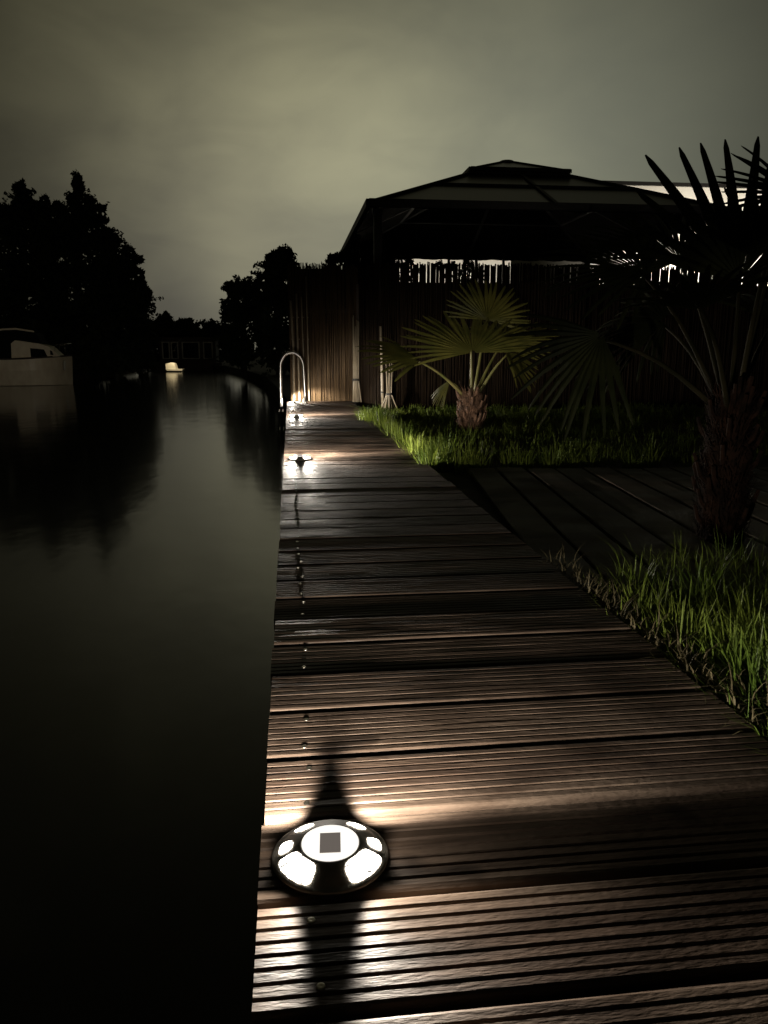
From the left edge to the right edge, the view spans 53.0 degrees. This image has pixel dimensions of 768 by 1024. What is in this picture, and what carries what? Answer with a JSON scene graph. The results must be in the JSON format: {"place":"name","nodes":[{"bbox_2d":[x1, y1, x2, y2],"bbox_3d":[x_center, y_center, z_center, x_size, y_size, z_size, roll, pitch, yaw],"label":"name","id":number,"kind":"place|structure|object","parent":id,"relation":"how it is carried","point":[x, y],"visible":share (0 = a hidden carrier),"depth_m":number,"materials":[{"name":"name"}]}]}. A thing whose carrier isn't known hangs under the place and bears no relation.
{"place":"outdoors","nodes":[
{"label":"outdoors","id":0,"kind":"place"},
{"bbox_2d":[73,370,131,379],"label":"bank","id":1,"kind":"structure","parent":0,"point":[78,375],"depth_m":28.39,"materials":[{"name":"soil"}]},
{"bbox_2d":[0,177,81,335],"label":"conifer","id":2,"kind":"object","parent":1,"relation":"on","point":[40,238],"visible":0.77,"depth_m":28.80,"materials":[{"name":"green plant"}]},
{"bbox_2d":[26,170,134,351],"bbox_3d":[-12.005,-9.039,30.496,4.168,8.534,3.136,-5,13,-23],"label":"conifer","id":3,"kind":"object","parent":1,"relation":"on","point":[77,272],"visible":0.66,"depth_m":29.97,"materials":[{"name":"green plant"}]},
{"bbox_2d":[84,224,166,375],"bbox_3d":[-10.685,-8.573,31.476,3.240,6.142,2.804,-1,12,-7],"label":"broadleaf tree","id":4,"kind":"object","parent":1,"relation":"on","point":[141,324],"visible":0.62,"depth_m":31.53,"materials":[{"name":"green plant"}]},
{"bbox_2d":[0,368,285,1023],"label":"water","id":5,"kind":"structure","parent":0,"point":[139,530],"depth_m":2.20,"materials":[{"name":"black liquid"}]},
{"bbox_2d":[0,328,72,385],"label":"cabin cruiser","id":6,"kind":"object","parent":5,"relation":"on","point":[25,362],"visible":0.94,"depth_m":22.29,"materials":[{"name":"white plastic"}]},
{"bbox_2d":[165,362,184,371],"bbox_3d":[-10.453,-7.152,38.567,0.840,0.660,0.560,0,12,-1],"label":"dinghy","id":7,"kind":"object","parent":5,"relation":"on","point":[172,366],"visible":0.8,"depth_m":38.31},
{"bbox_2d":[154,337,224,370],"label":"houseboat","id":8,"kind":"object","parent":5,"relation":"on","point":[192,353],"visible":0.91,"depth_m":40.67,"materials":[{"name":"brown"}]},
{"bbox_2d":[162,342,169,358],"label":"window","id":9,"kind":"structure","parent":8,"relation":"in","point":[165,345],"depth_m":40.53,"materials":[{"name":"black glass"}]},
{"bbox_2d":[171,342,178,358],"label":"window","id":10,"kind":"structure","parent":8,"relation":"in","point":[174,354],"depth_m":40.59,"materials":[{"name":"black glass"}]},
{"bbox_2d":[181,342,199,358],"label":"window","id":11,"kind":"structure","parent":8,"relation":"in","point":[190,350],"depth_m":40.68,"materials":[{"name":"black glass"}]},
{"bbox_2d":[203,342,212,358],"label":"window","id":12,"kind":"structure","parent":8,"relation":"in","point":[207,346],"depth_m":40.78,"materials":[{"name":"black glass"}]},
{"bbox_2d":[0,0,767,351],"label":"sky","id":13,"kind":"structure","parent":0,"point":[216,135],"materials":[{"name":"grey"}]},
{"bbox_2d":[395,259,510,282],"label":"garden wall","id":14,"kind":"structure","parent":0,"point":[484,262],"depth_m":16.57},
{"bbox_2d":[143,353,767,738],"bbox_3d":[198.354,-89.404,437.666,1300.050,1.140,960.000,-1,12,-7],"label":"ground","id":15,"kind":"structure","parent":0,"point":[467,486],"depth_m":5.90,"materials":[{"name":"soil"}]},
{"bbox_2d":[148,310,175,361],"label":"broadleaf tree","id":16,"kind":"object","parent":15,"relation":"on","point":[164,317],"visible":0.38,"depth_m":47.09,"materials":[{"name":"green plant"}]},
{"bbox_2d":[163,317,203,336],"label":"broadleaf tree","id":17,"kind":"object","parent":15,"relation":"on","point":[184,327],"visible":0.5,"depth_m":47.15,"materials":[{"name":"green plant"}]},
{"bbox_2d":[197,318,226,360],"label":"broadleaf tree","id":18,"kind":"object","parent":15,"relation":"on","point":[211,328],"visible":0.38,"depth_m":47.28,"materials":[{"name":"green plant"}]},
{"bbox_2d":[208,274,274,372],"bbox_3d":[-5.039,-6.780,27.770,2.360,3.478,1.915,10,16,41],"label":"broadleaf tree","id":19,"kind":"object","parent":15,"relation":"on","point":[237,306],"visible":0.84,"depth_m":27.49,"materials":[{"name":"green plant"}]},
{"bbox_2d":[246,243,310,379],"bbox_3d":[-3.023,-5.985,23.055,2.232,3.966,1.546,3,12,12],"label":"broadleaf tree","id":20,"kind":"object","parent":15,"relation":"on","point":[269,295],"visible":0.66,"depth_m":22.75,"materials":[{"name":"green plant"}]},
{"bbox_2d":[321,247,355,268],"bbox_3d":[-0.755,-2.999,12.194,0.676,2.252,0.539,-1,12,-7],"label":"shrub","id":21,"kind":"object","parent":15,"relation":"on","point":[336,258],"visible":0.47,"depth_m":11.91,"materials":[{"name":"green plant"}]},
{"bbox_2d":[379,326,383,408],"bbox_3d":[-0.023,-1.628,8.773,0.059,0.951,0.038,-1,12,-7],"label":"bamboo pole","id":22,"kind":"object","parent":15,"relation":"on","point":[382,382],"visible":0.64,"depth_m":8.78,"materials":[{"name":"wood"}]},
{"bbox_2d":[381,363,397,411],"bbox_3d":[0.051,-1.421,8.657,0.220,0.597,0.108,-7,14,-30],"label":"reed bundle","id":23,"kind":"object","parent":15,"relation":"on","point":[389,382],"visible":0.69,"depth_m":8.67,"materials":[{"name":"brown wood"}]},
{"bbox_2d":[395,259,418,282],"bbox_3d":[0.422,-3.789,15.314,0.642,2.528,0.717,6,13,27],"label":"shrub","id":24,"kind":"object","parent":15,"relation":"on","point":[410,261],"visible":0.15,"depth_m":15.03,"materials":[{"name":"green plant"}]},
{"bbox_2d":[434,259,474,282],"bbox_3d":[1.530,-3.761,15.232,1.085,2.507,0.848,-7,14,-30],"label":"shrub","id":25,"kind":"object","parent":15,"relation":"on","point":[464,261],"visible":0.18,"depth_m":15.00,"materials":[{"name":"green plant"}]},
{"bbox_2d":[355,280,558,432],"bbox_3d":[0.633,-1.271,6.428,1.884,1.367,0.948,-8,14,-32],"label":"palm tree","id":26,"kind":"object","parent":15,"relation":"on","point":[471,411],"visible":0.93,"depth_m":6.41,"materials":[{"name":"green plant"}]},
{"bbox_2d":[252,401,767,1023],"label":"boardwalk","id":27,"kind":"structure","parent":15,"relation":"on","point":[518,759],"depth_m":1.10,"materials":[{"name":"wood"}]},
{"bbox_2d":[279,351,308,433],"bbox_3d":[-1.101,-1.190,9.400,0.357,1.516,0.544,-1,12,-7],"label":"ladder","id":28,"kind":"object","parent":27,"relation":"attached to","point":[281,412],"visible":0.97,"depth_m":9.10,"materials":[{"name":"silver metal"}]},
{"bbox_2d":[289,414,302,416],"bbox_3d":[-0.838,-0.926,7.368,0.141,0.020,0.141,-1,12,-7],"label":"deck light","id":29,"kind":"object","parent":27,"relation":"on","point":[296,415],"visible":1,"depth_m":7.33,"materials":[{"name":"white plastic"}]},
{"bbox_2d":[288,455,311,459],"bbox_3d":[-0.483,-0.316,4.422,0.141,0.020,0.141,-1,12,-7],"label":"deck light","id":30,"kind":"object","parent":27,"relation":"on","point":[299,457],"visible":1,"depth_m":4.38,"materials":[{"name":"white plastic"}]},
{"bbox_2d":[287,261,357,401],"bbox_3d":[-0.739,-2.221,9.537,0.864,1.682,0.115,-1,12,-7],"label":"reed fence","id":31,"kind":"object","parent":27,"relation":"on","point":[322,305],"visible":0.91,"depth_m":9.52,"materials":[{"name":"brown wood"}]},
{"bbox_2d":[272,819,388,895],"bbox_3d":[-0.065,0.407,0.932,0.141,0.020,0.141,-1,12,-4],"label":"deck light","id":32,"kind":"object","parent":27,"relation":"on","point":[329,857],"visible":1,"depth_m":0.91,"materials":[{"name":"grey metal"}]},
{"bbox_2d":[341,159,741,404],"bbox_3d":[1.898,-3.696,12.271,4.870,3.580,5.170,-1,12,-7],"label":"gazebo","id":33,"kind":"object","parent":15,"relation":"on","point":[503,211],"visible":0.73,"depth_m":11.84,"materials":[{"name":"black"}]},
{"bbox_2d":[356,260,767,408],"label":"reed fence","id":34,"kind":"object","parent":15,"relation":"on","point":[394,305],"visible":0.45,"depth_m":9.14,"materials":[{"name":"wood"}]},
{"bbox_2d":[352,315,361,401],"bbox_3d":[-0.337,-1.873,9.439,0.114,1.041,0.108,-1,12,-7],"label":"post","id":35,"kind":"object","parent":34,"relation":"attached to","point":[356,390],"visible":0.96,"depth_m":9.44,"materials":[{"name":"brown wood"}]},
{"bbox_2d":[468,467,767,597],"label":"terrace","id":36,"kind":"structure","parent":15,"relation":"on","point":[542,512],"depth_m":2.92,"materials":[{"name":"brown wood"}]},
{"bbox_2d":[504,136,767,545],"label":"palm tree","id":37,"kind":"object","parent":15,"relation":"on","point":[724,241],"visible":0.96,"depth_m":2.57,"materials":[{"name":"green plant"}]},
{"bbox_2d":[559,527,767,768],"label":"grass","id":38,"kind":"structure","parent":15,"relation":"on","point":[751,662],"depth_m":1.77,"materials":[{"name":"green plant"}]},
{"bbox_2d":[351,401,767,473],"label":"lawn","id":39,"kind":"structure","parent":0,"point":[438,458],"depth_m":5.77,"materials":[{"name":"green plant"}]},
{"bbox_2d":[511,180,761,285],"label":"house","id":40,"kind":"structure","parent":0,"point":[686,190],"depth_m":16.88,"materials":[{"name":"metal"}]},
{"bbox_2d":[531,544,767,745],"bbox_3d":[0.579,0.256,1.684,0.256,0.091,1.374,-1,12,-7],"label":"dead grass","id":41,"kind":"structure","parent":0,"point":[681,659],"depth_m":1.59,"materials":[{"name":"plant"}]}
]}

